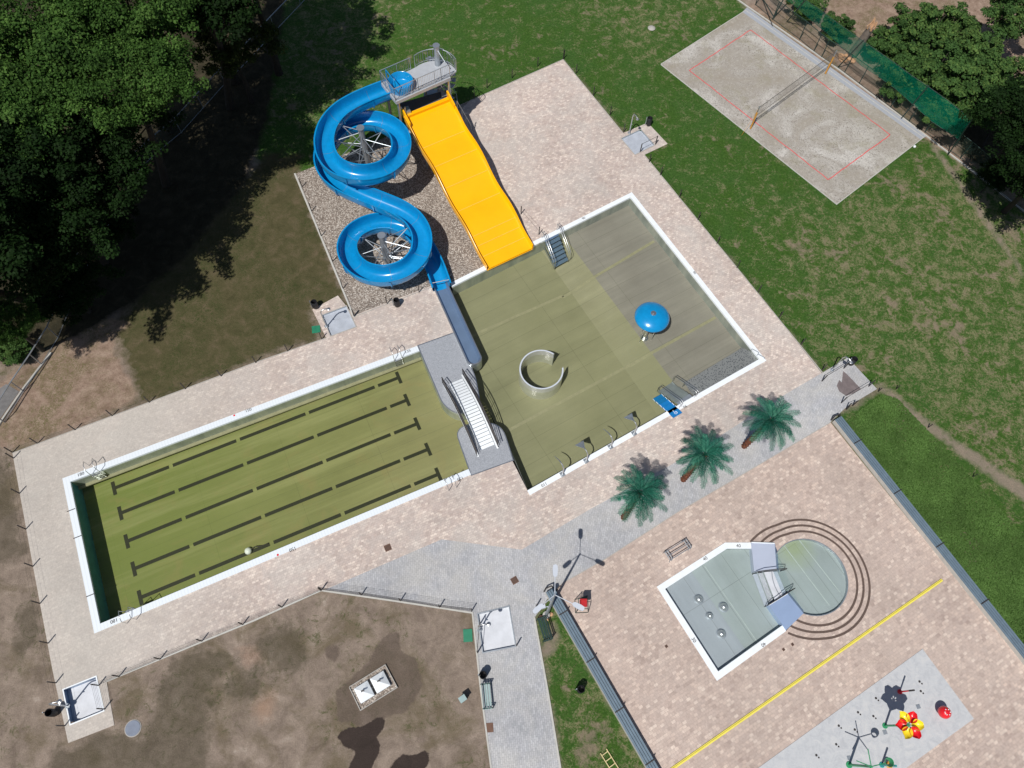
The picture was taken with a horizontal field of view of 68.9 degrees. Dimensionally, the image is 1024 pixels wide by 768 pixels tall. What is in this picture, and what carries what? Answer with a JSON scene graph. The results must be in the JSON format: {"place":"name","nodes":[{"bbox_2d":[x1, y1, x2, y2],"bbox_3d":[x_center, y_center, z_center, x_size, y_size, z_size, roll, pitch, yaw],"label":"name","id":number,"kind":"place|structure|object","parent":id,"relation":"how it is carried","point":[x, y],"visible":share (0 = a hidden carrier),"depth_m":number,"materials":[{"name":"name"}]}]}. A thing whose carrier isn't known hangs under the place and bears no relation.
{"place":"outdoors","nodes":[
{"label":"outdoors","id":0,"kind":"place"},
{"bbox_2d":[0,384,18,417],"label":"grey path","id":1,"kind":"structure","parent":0,"point":[8,396],"depth_m":51.53,"materials":[{"name":"concrete"}]},
{"bbox_2d":[13,60,820,742],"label":"poolside paving","id":2,"kind":"structure","parent":0,"point":[553,146],"depth_m":51.07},
{"bbox_2d":[5,453,65,725],"bbox_3d":[-29.417,12.087,45.836,0.148,1.000,17.866,-22,67,-11],"label":"wire fence","id":3,"kind":"object","parent":2,"relation":"on","point":[29,589],"visible":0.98,"depth_m":45.54,"materials":[{"name":"metal"}]},
{"bbox_2d":[62,675,104,724],"bbox_3d":[-24.945,18.480,43.654,1.970,0.435,2.233,-23,67,-12],"label":"foot basin","id":4,"kind":"object","parent":2,"relation":"in","point":[80,698],"visible":1,"depth_m":43.80,"materials":[{"name":"tile"}]},
{"bbox_2d":[90,588,321,709],"bbox_3d":[-17.772,15.591,44.458,13.603,1.000,1.473,-22,67,-11],"label":"wire fence","id":5,"kind":"object","parent":2,"relation":"on","point":[96,685],"visible":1,"depth_m":44.26,"materials":[{"name":"metal"}]},
{"bbox_2d":[62,346,493,633],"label":"swimming pool","id":6,"kind":"structure","parent":2,"relation":"in","point":[158,524],"depth_m":50.59,"materials":[{"name":"green paint"}]},
{"bbox_2d":[417,333,479,420],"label":"island platform","id":7,"kind":"structure","parent":6,"relation":"in","point":[443,357],"depth_m":53.22,"materials":[{"name":"concrete"}]},
{"bbox_2d":[457,422,513,475],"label":"island platform","id":8,"kind":"structure","parent":6,"relation":"in","point":[491,457],"depth_m":50.54,"materials":[{"name":"concrete"}]},
{"bbox_2d":[441,369,498,456],"bbox_3d":[-2.897,1.805,51.014,1.626,1.879,6.118,-22,67,-11],"label":"footbridge","id":9,"kind":"object","parent":8,"relation":"on","point":[468,390],"visible":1,"depth_m":50.91,"materials":[{"name":"white paint"}]},
{"bbox_2d":[322,305,356,336],"bbox_3d":[-12.658,-4.597,54.694,2.037,0.135,2.072,-22,67,-11],"label":"foot basin","id":10,"kind":"object","parent":2,"relation":"on","point":[339,320],"visible":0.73,"depth_m":54.78,"materials":[{"name":"tile"}]},
{"bbox_2d":[433,279,481,371],"bbox_3d":[-4.065,-4.537,54.788,1.392,1.925,7.677,-19,67,-10],"label":"run out trough","id":11,"kind":"object","parent":2,"relation":"on","point":[460,330],"visible":0.96,"depth_m":54.63,"materials":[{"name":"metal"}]},
{"bbox_2d":[451,192,765,494],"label":"leisure pool","id":12,"kind":"structure","parent":2,"relation":"in","point":[574,313],"depth_m":55.91,"materials":[{"name":"tile"}]},
{"bbox_2d":[519,350,563,398],"bbox_3d":[2.073,-0.723,53.494,3.139,1.970,3.126,1,65,-1],"label":"whirl ring","id":13,"kind":"object","parent":12,"relation":"on","point":[544,356],"visible":1,"depth_m":53.41,"materials":[{"name":"metal"}]},
{"bbox_2d":[541,223,570,268],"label":"pool stairs","id":14,"kind":"structure","parent":12,"relation":"on","point":[548,242],"depth_m":58.25,"materials":[{"name":"silver metal"}]},
{"bbox_2d":[634,302,669,342],"bbox_3d":[9.912,-4.217,54.139,2.509,3.630,2.509,1,65,-1],"label":"mushroom fountain","id":15,"kind":"object","parent":12,"relation":"on","point":[653,317],"visible":1,"depth_m":52.59,"materials":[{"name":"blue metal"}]},
{"bbox_2d":[653,394,681,417],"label":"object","id":16,"kind":"structure","parent":12,"relation":"on","point":[663,402],"depth_m":52.41,"materials":[{"name":"blue plastic"}]},
{"bbox_2d":[657,375,698,407],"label":"pool stairs","id":17,"kind":"structure","parent":12,"relation":"on","point":[673,392],"depth_m":53.06,"materials":[{"name":"metal"}]},
{"bbox_2d":[682,348,764,395],"bbox_3d":[15.235,-0.993,54.021,6.230,1.318,1.671,-25,68,-13],"label":"grille bench","id":18,"kind":"object","parent":12,"relation":"on","point":[733,363],"visible":1,"depth_m":53.86,"materials":[{"name":"metal"}]},
{"bbox_2d":[621,129,654,154],"bbox_3d":[10.549,-20.266,62.658,2.150,0.135,2.136,-28,69,-14],"label":"foot basin","id":19,"kind":"object","parent":2,"relation":"on","point":[634,141],"visible":1,"depth_m":62.77,"materials":[{"name":"tile"}]},
{"bbox_2d":[0,0,1023,767],"bbox_3d":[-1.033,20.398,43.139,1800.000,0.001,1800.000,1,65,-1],"label":"ground","id":20,"kind":"structure","parent":0,"point":[904,272],"depth_m":55.83,"materials":[{"name":"plant"}]},
{"bbox_2d":[0,338,31,365],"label":"bush","id":21,"kind":"object","parent":20,"relation":"on","point":[12,354],"visible":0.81,"depth_m":51.69,"materials":[{"name":"green plant"}]},
{"bbox_2d":[0,295,46,352],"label":"tree","id":22,"kind":"object","parent":20,"relation":"on","point":[11,331],"visible":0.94,"depth_m":47.39,"materials":[{"name":"green plant"}]},
{"bbox_2d":[0,352,51,424],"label":"boundary kerb","id":23,"kind":"structure","parent":20,"relation":"on","point":[23,388],"depth_m":51.73,"materials":[{"name":"concrete"}]},
{"bbox_2d":[0,158,52,295],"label":"tree","id":24,"kind":"object","parent":20,"relation":"on","point":[16,249],"visible":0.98,"depth_m":41.58,"materials":[{"name":"green plant"}]},
{"bbox_2d":[42,708,58,716],"bbox_3d":[-26.344,18.815,42.756,0.449,0.950,0.449,-42,72,-18],"label":"litter bin","id":25,"kind":"object","parent":20,"relation":"on","point":[49,712],"visible":1,"depth_m":42.63,"materials":[{"name":"black plastic"}]},
{"bbox_2d":[0,211,102,312],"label":"tree","id":26,"kind":"object","parent":20,"relation":"on","point":[44,268],"visible":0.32,"depth_m":45.83,"materials":[{"name":"green plant"}]},
{"bbox_2d":[0,108,103,234],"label":"tree","id":27,"kind":"object","parent":20,"relation":"on","point":[59,146],"visible":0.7,"depth_m":44.04,"materials":[{"name":"green plant"}]},
{"bbox_2d":[0,57,103,247],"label":"tree","id":28,"kind":"object","parent":20,"relation":"on","point":[19,72],"visible":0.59,"depth_m":44.87,"materials":[{"name":"green plant"}]},
{"bbox_2d":[2,138,133,265],"bbox_3d":[-28.052,-10.039,49.892,9.312,12.852,9.038,1,65,-1],"label":"tree","id":29,"kind":"object","parent":20,"relation":"on","point":[53,217],"visible":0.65,"depth_m":44.95,"materials":[{"name":"green plant"}]},
{"bbox_2d":[0,0,147,135],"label":"tree","id":30,"kind":"object","parent":20,"relation":"on","point":[28,45],"visible":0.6,"depth_m":45.73,"materials":[{"name":"green plant"}]},
{"bbox_2d":[27,251,126,326],"bbox_3d":[-30.220,-6.321,52.189,6.506,5.238,6.019,1,65,-1],"label":"tree","id":31,"kind":"object","parent":20,"relation":"on","point":[75,293],"visible":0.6,"depth_m":50.74,"materials":[{"name":"green plant"}]},
{"bbox_2d":[79,200,139,251],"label":"tree","id":32,"kind":"object","parent":20,"relation":"on","point":[119,227],"visible":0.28,"depth_m":54.45,"materials":[{"name":"green plant"}]},
{"bbox_2d":[51,96,186,222],"bbox_3d":[-25.663,-13.366,51.446,10.003,12.998,9.136,-22,67,-11],"label":"tree","id":33,"kind":"object","parent":20,"relation":"on","point":[116,153],"visible":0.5,"depth_m":47.06,"materials":[{"name":"green plant"}]},
{"bbox_2d":[42,0,203,134],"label":"tree","id":34,"kind":"object","parent":20,"relation":"on","point":[110,12],"visible":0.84,"depth_m":46.53,"materials":[{"name":"green plant"}]},
{"bbox_2d":[52,12,210,188],"bbox_3d":[-23.629,-17.018,51.801,9.328,15.562,10.062,1,65,-1],"label":"tree","id":35,"kind":"object","parent":20,"relation":"on","point":[162,79],"visible":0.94,"depth_m":45.75,"materials":[{"name":"green plant"}]},
{"bbox_2d":[124,719,141,736],"bbox_3d":[-21.774,19.776,42.904,0.940,0.060,0.940,1,65,-1],"label":"manhole","id":36,"kind":"object","parent":20,"relation":"on","point":[133,728],"visible":1,"depth_m":42.88,"materials":[{"name":"metal"}]},
{"bbox_2d":[0,0,302,422],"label":"chain fence","id":37,"kind":"object","parent":20,"relation":"on","point":[29,354],"visible":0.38,"depth_m":53.28,"materials":[{"name":"metal"}]},
{"bbox_2d":[3,332,321,452],"bbox_3d":[-23.516,0.454,51.478,21.539,1.000,0.106,-22,67,-11],"label":"wire fence","id":38,"kind":"object","parent":20,"relation":"on","point":[146,399],"visible":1,"depth_m":50.94,"materials":[{"name":"metal"}]},
{"bbox_2d":[12,338,325,453],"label":"path kerb","id":39,"kind":"structure","parent":20,"relation":"on","point":[165,396],"depth_m":51.75,"materials":[{"name":"concrete"}]},
{"bbox_2d":[151,0,263,110],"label":"tree","id":40,"kind":"object","parent":20,"relation":"on","point":[227,13],"visible":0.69,"depth_m":49.44,"materials":[{"name":"green plant"}]},
{"bbox_2d":[190,3,287,103],"bbox_3d":[-21.552,-25.371,59.691,7.346,8.332,6.595,19,66,8],"label":"tree","id":41,"kind":"object","parent":20,"relation":"on","point":[230,56],"visible":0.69,"depth_m":57.39,"materials":[{"name":"green plant"}]},
{"bbox_2d":[256,0,282,76],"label":"tree","id":42,"kind":"object","parent":20,"relation":"on","point":[278,71],"visible":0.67,"depth_m":63.51,"materials":[{"name":"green plant"}]},
{"bbox_2d":[106,590,491,767],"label":"path kerb","id":43,"kind":"structure","parent":20,"relation":"on","point":[205,640],"depth_m":45.39,"materials":[{"name":"concrete"}]},
{"bbox_2d":[294,173,353,317],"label":"gravel kerb","id":44,"kind":"structure","parent":20,"relation":"on","point":[343,291],"depth_m":57.47,"materials":[{"name":"concrete"}]},
{"bbox_2d":[349,664,397,710],"bbox_3d":[-8.177,17.750,43.769,2.452,0.817,1.529,-28,69,-14],"label":"skylight pit","id":45,"kind":"object","parent":20,"relation":"on","point":[373,687],"visible":1,"depth_m":43.89,"materials":[{"name":"concrete"}]},
{"bbox_2d":[296,101,539,314],"bbox_3d":[-7.556,-14.611,59.517,16.109,0.001,16.610,-21,67,-11],"label":"gravel bed","id":46,"kind":"object","parent":20,"relation":"on","point":[415,183],"visible":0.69,"depth_m":58.55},
{"bbox_2d":[313,69,450,290],"bbox_3d":[-10.158,-14.735,55.542,8.427,7.445,16.169,-10,65,-6],"label":"tube slide","id":47,"kind":"object","parent":46,"relation":"on","point":[341,120],"visible":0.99,"depth_m":55.80,"materials":[{"name":"plastic"}]},
{"bbox_2d":[379,43,471,150],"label":"slide tower","id":48,"kind":"structure","parent":46,"relation":"on","point":[437,71],"depth_m":57.31,"materials":[{"name":"metal"}]},
{"bbox_2d":[401,90,532,270],"bbox_3d":[-3.459,-15.805,57.655,4.104,4.640,13.440,-27,68,-13],"label":"wide slide","id":49,"kind":"object","parent":46,"relation":"on","point":[482,207],"visible":1,"depth_m":57.80,"materials":[{"name":"plastic"}]},
{"bbox_2d":[463,629,472,641],"bbox_3d":[-2.689,15.301,45.460,0.550,0.020,0.750,-3,65,-3],"label":"valve lid","id":50,"kind":"object","parent":20,"relation":"on","point":[467,635],"visible":1,"depth_m":45.45,"materials":[{"name":"green plastic"}]},
{"bbox_2d":[536,615,552,642],"bbox_3d":[1.976,14.875,45.347,0.617,0.865,1.444,-14,66,-8],"label":"park bench","id":51,"kind":"object","parent":20,"relation":"on","point":[546,630],"visible":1,"depth_m":45.26,"materials":[{"name":"wood"}]},
{"bbox_2d":[472,59,622,132],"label":"path kerb","id":52,"kind":"structure","parent":20,"relation":"on","point":[545,67],"depth_m":65.11,"materials":[{"name":"concrete"}]},
{"bbox_2d":[533,564,583,618],"bbox_3d":[2.338,12.405,42.740,2.708,7.700,2.558,1,65,-1],"label":"street lamp","id":53,"kind":"object","parent":20,"relation":"on","point":[539,607],"visible":0.97,"depth_m":39.38,"materials":[{"name":"metal"}]},
{"bbox_2d":[563,422,830,582],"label":"path kerb","id":54,"kind":"structure","parent":20,"relation":"on","point":[694,502],"depth_m":49.30,"materials":[{"name":"concrete"}]},
{"bbox_2d":[644,155,822,372],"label":"path kerb","id":55,"kind":"structure","parent":20,"relation":"on","point":[739,271],"depth_m":57.14,"materials":[{"name":"concrete"}]},
{"bbox_2d":[649,154,827,370],"bbox_3d":[16.849,-9.860,57.322,0.127,1.000,22.060,-27,68,-13],"label":"grass edge","id":56,"kind":"object","parent":20,"relation":"on","point":[733,260],"visible":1,"depth_m":57.12,"materials":[{"name":"plant"}]},
{"bbox_2d":[662,13,919,203],"bbox_3d":[24.127,-24.725,65.056,11.359,0.001,20.147,-37,71,-17],"label":"sand court","id":57,"kind":"object","parent":20,"relation":"on","point":[824,130],"visible":1,"depth_m":64.74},
{"bbox_2d":[689,30,889,179],"bbox_3d":[24.016,-24.603,64.984,8.244,0.001,16.232,-37,71,-17],"label":"volleyball line","id":58,"kind":"object","parent":57,"relation":"on","point":[772,135],"visible":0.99,"depth_m":64.63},
{"bbox_2d":[743,50,836,132],"bbox_3d":[24.087,-25.169,63.876,12.318,2.550,0.146,-38,71,-17],"label":"volleyball net","id":59,"kind":"object","parent":57,"relation":"on","point":[830,62],"visible":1,"depth_m":63.21,"materials":[{"name":"fabric"}]},
{"bbox_2d":[661,10,923,204],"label":"court kerb","id":60,"kind":"structure","parent":57,"relation":"on","point":[764,146],"depth_m":64.37,"materials":[{"name":"concrete"}]},
{"bbox_2d":[786,0,829,21],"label":"bush","id":61,"kind":"object","parent":20,"relation":"on","point":[816,3],"visible":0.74,"depth_m":68.15,"materials":[{"name":"green plant"}]},
{"bbox_2d":[743,8,925,138],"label":"concrete strip","id":62,"kind":"object","parent":20,"relation":"on","point":[832,74],"visible":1,"depth_m":66.49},
{"bbox_2d":[821,10,855,42],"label":"bush","id":63,"kind":"object","parent":20,"relation":"on","point":[845,21],"visible":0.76,"depth_m":67.01,"materials":[{"name":"green plant"}]},
{"bbox_2d":[847,17,877,57],"bbox_3d":[30.820,-30.223,65.581,1.041,4.220,1.411,1,65,-1],"label":"broken trunk","id":64,"kind":"object","parent":20,"relation":"on","point":[868,31],"visible":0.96,"depth_m":64.83,"materials":[{"name":"brown plant"}]},
{"bbox_2d":[763,0,972,155],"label":"ball net","id":65,"kind":"object","parent":20,"relation":"on","point":[928,110],"visible":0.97,"depth_m":62.61,"materials":[{"name":"fabric"}]},
{"bbox_2d":[738,0,1023,211],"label":"court kerb","id":66,"kind":"structure","parent":20,"relation":"on","point":[895,112],"depth_m":65.43,"materials":[{"name":"concrete"}]},
{"bbox_2d":[755,0,1022,212],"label":"chain fence","id":67,"kind":"object","parent":66,"relation":"on","point":[869,90],"visible":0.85,"depth_m":65.05,"materials":[{"name":"grey metal"}]},
{"bbox_2d":[866,16,915,59],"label":"bush","id":68,"kind":"object","parent":20,"relation":"on","point":[892,36],"visible":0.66,"depth_m":65.28,"materials":[{"name":"green plant"}]},
{"bbox_2d":[878,66,918,103],"bbox_3d":[33.396,-25.668,64.289,3.887,2.646,3.467,40,70,16],"label":"bush","id":69,"kind":"object","parent":20,"relation":"on","point":[891,92],"visible":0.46,"depth_m":63.96,"materials":[{"name":"green plant"}]},
{"bbox_2d":[879,39,942,87],"bbox_3d":[34.101,-27.346,64.375,4.729,3.951,5.075,1,65,-1],"label":"bush","id":70,"kind":"object","parent":20,"relation":"on","point":[898,48],"visible":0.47,"depth_m":63.49,"materials":[{"name":"green plant"}]},
{"bbox_2d":[831,413,1023,664],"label":"metal fence","id":71,"kind":"object","parent":20,"relation":"on","point":[1005,631],"visible":1,"depth_m":48.28,"materials":[{"name":"metal"}]},
{"bbox_2d":[892,2,964,50],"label":"tree","id":72,"kind":"object","parent":20,"relation":"on","point":[924,18],"visible":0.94,"depth_m":64.03,"materials":[{"name":"green plant"}]},
{"bbox_2d":[890,38,978,101],"bbox_3d":[35.446,-26.049,62.977,6.859,5.452,6.119,-13,66,-8],"label":"tree","id":73,"kind":"object","parent":20,"relation":"on","point":[945,78],"visible":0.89,"depth_m":61.67,"materials":[{"name":"green plant"}]},
{"bbox_2d":[846,394,1023,643],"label":"ground cover","id":74,"kind":"object","parent":20,"relation":"on","point":[924,458],"visible":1,"depth_m":49.71,"materials":[{"name":"green plant"}]},
{"bbox_2d":[919,93,958,128],"bbox_3d":[35.937,-23.112,63.202,3.782,2.536,4.090,1,65,-1],"label":"bush","id":75,"kind":"object","parent":20,"relation":"on","point":[925,119],"visible":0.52,"depth_m":62.67,"materials":[{"name":"green plant"}]},
{"bbox_2d":[932,1,988,58],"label":"tree","id":76,"kind":"object","parent":20,"relation":"on","point":[964,20],"visible":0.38,"depth_m":64.47,"materials":[{"name":"green plant"}]},
{"bbox_2d":[941,70,1006,132],"bbox_3d":[38.187,-23.082,61.884,5.303,5.004,5.945,40,70,16],"label":"tree","id":77,"kind":"object","parent":20,"relation":"on","point":[970,92],"visible":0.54,"depth_m":60.96,"materials":[{"name":"green plant"}]},
{"bbox_2d":[944,26,1023,84],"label":"tree","id":78,"kind":"object","parent":20,"relation":"on","point":[990,53],"visible":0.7,"depth_m":61.90,"materials":[{"name":"green plant"}]},
{"bbox_2d":[958,75,1023,170],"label":"tree","id":79,"kind":"object","parent":20,"relation":"on","point":[1012,120],"visible":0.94,"depth_m":55.85,"materials":[{"name":"green plant"}]},
{"bbox_2d":[971,157,1015,194],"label":"tree","id":80,"kind":"object","parent":20,"relation":"on","point":[992,177],"visible":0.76,"depth_m":58.78,"materials":[{"name":"green plant"}]},
{"bbox_2d":[971,55,1023,92],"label":"tree","id":81,"kind":"object","parent":20,"relation":"on","point":[1003,69],"visible":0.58,"depth_m":60.64,"materials":[{"name":"green plant"}]},
{"bbox_2d":[980,0,1023,39],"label":"tree","id":82,"kind":"object","parent":20,"relation":"on","point":[1011,25],"visible":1,"depth_m":63.20,"materials":[{"name":"green plant"}]},
{"bbox_2d":[984,139,1023,213],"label":"tree","id":83,"kind":"object","parent":20,"relation":"on","point":[1016,160],"visible":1,"depth_m":53.91,"materials":[{"name":"green plant"}]},
{"bbox_2d":[325,358,876,767],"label":"grey path","id":84,"kind":"structure","parent":0,"point":[476,578],"depth_m":47.18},
{"bbox_2d":[318,587,471,611],"bbox_3d":[-7.146,13.213,45.837,9.495,1.000,0.122,8,65,2],"label":"wire fence","id":85,"kind":"object","parent":84,"relation":"on","point":[399,599],"visible":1,"depth_m":45.77,"materials":[{"name":"metal"}]},
{"bbox_2d":[480,683,492,709],"bbox_3d":[-1.476,18.247,43.670,0.613,0.865,1.440,-6,65,-4],"label":"park bench","id":86,"kind":"object","parent":84,"relation":"on","point":[486,696],"visible":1,"depth_m":43.58,"materials":[{"name":"green metal"}]},
{"bbox_2d":[477,605,515,653],"bbox_3d":[-0.971,15.014,45.734,2.099,0.195,2.519,-8,65,-5],"label":"foot basin","id":87,"kind":"object","parent":84,"relation":"on","point":[497,634],"visible":1,"depth_m":45.79,"materials":[{"name":"ceramic"}]},
{"bbox_2d":[534,617,560,767],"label":"path kerb","id":88,"kind":"structure","parent":84,"relation":"on","point":[547,694],"depth_m":44.11,"materials":[{"name":"concrete"}]},
{"bbox_2d":[610,463,668,526],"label":"palm tree","id":89,"kind":"object","parent":84,"relation":"on","point":[638,485],"visible":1,"depth_m":44.10,"materials":[{"name":"green plant"}]},
{"bbox_2d":[675,425,734,489],"bbox_3d":[11.768,5.267,47.439,3.740,5.726,4.018,1,65,-1],"label":"palm tree","id":90,"kind":"object","parent":84,"relation":"on","point":[699,457],"visible":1,"depth_m":45.17,"materials":[{"name":"green plant"}]},
{"bbox_2d":[741,395,800,451],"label":"palm tree","id":91,"kind":"object","parent":84,"relation":"on","point":[778,420],"visible":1,"depth_m":46.29,"materials":[{"name":"green plant"}]},
{"bbox_2d":[837,371,860,395],"bbox_3d":[23.768,0.054,53.308,1.450,0.001,1.741,-31,69,-15],"label":"damp patch","id":92,"kind":"object","parent":84,"relation":"on","point":[847,385],"visible":0.94,"depth_m":53.27,"materials":[{"name":"concrete"}]},
{"bbox_2d":[556,423,1023,767],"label":"childrens paving","id":93,"kind":"structure","parent":0,"point":[678,701],"depth_m":45.90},
{"bbox_2d":[574,595,588,612],"bbox_3d":[4.330,13.364,45.718,0.859,1.598,1.088,1,65,-1],"label":"lifeguard chair","id":94,"kind":"object","parent":93,"relation":"on","point":[584,601],"visible":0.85,"depth_m":45.31,"materials":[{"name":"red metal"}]},
{"bbox_2d":[543,585,657,767],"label":"metal fence","id":95,"kind":"object","parent":93,"relation":"on","point":[611,698],"visible":0.99,"depth_m":44.12,"materials":[{"name":"metal"}]},
{"bbox_2d":[663,539,691,562],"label":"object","id":96,"kind":"object","parent":93,"relation":"on","point":[677,550],"visible":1,"depth_m":47.52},
{"bbox_2d":[657,539,847,680],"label":"paddling pool","id":97,"kind":"structure","parent":93,"relation":"in","point":[814,574],"depth_m":47.24,"materials":[{"name":"tile"}]},
{"bbox_2d":[749,542,778,572],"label":"pool platform","id":98,"kind":"structure","parent":97,"relation":"on","point":[763,555],"depth_m":47.84,"materials":[{"name":"white paint"}]},
{"bbox_2d":[752,568,794,606],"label":"pool steps","id":99,"kind":"structure","parent":97,"relation":"on","point":[778,584],"depth_m":47.22,"materials":[{"name":"metal"}]},
{"bbox_2d":[766,593,803,629],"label":"pool platform","id":100,"kind":"structure","parent":97,"relation":"on","point":[786,611],"depth_m":46.42,"materials":[{"name":"blue paint"}]},
{"bbox_2d":[671,579,942,767],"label":"cable cover","id":101,"kind":"object","parent":93,"relation":"on","point":[802,677],"visible":1,"depth_m":44.84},
{"bbox_2d":[750,519,870,639],"bbox_3d":[19.399,12.155,47.482,6.634,0.001,7.570,-13,66,-8],"label":"drain slot","id":102,"kind":"object","parent":93,"relation":"on","point":[869,586],"visible":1,"depth_m":47.62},
{"bbox_2d":[761,524,864,632],"bbox_3d":[19.363,12.169,47.475,5.950,0.001,6.808,-13,66,-7],"label":"drain slot","id":103,"kind":"object","parent":93,"relation":"on","point":[862,577],"visible":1,"depth_m":47.55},
{"bbox_2d":[768,530,857,626],"bbox_3d":[19.446,12.151,47.485,4.992,0.001,6.022,-13,66,-7],"label":"drain slot","id":104,"kind":"object","parent":93,"relation":"on","point":[856,578],"visible":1,"depth_m":47.56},
{"bbox_2d":[759,649,973,767],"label":"splash pad","id":105,"kind":"object","parent":93,"relation":"on","point":[821,739],"visible":1,"depth_m":43.80,"materials":[{"name":"concrete"}]},
{"bbox_2d":[846,749,893,767],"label":"spray tree","id":106,"kind":"object","parent":105,"relation":"on","point":[849,764],"visible":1,"depth_m":40.53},
{"bbox_2d":[882,711,923,738],"bbox_3d":[21.897,19.404,42.459,1.600,3.072,1.406,1,65,-1],"label":"flower spray","id":107,"kind":"object","parent":105,"relation":"on","point":[915,729],"visible":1,"depth_m":41.29,"materials":[{"name":"multicoloured plastic"}]},
{"bbox_2d":[938,706,951,718],"bbox_3d":[25.282,19.237,43.760,0.720,0.910,0.720,1,65,-1],"label":"spray ball","id":108,"kind":"object","parent":105,"relation":"on","point":[944,712],"visible":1,"depth_m":43.45,"materials":[{"name":"red plastic"}]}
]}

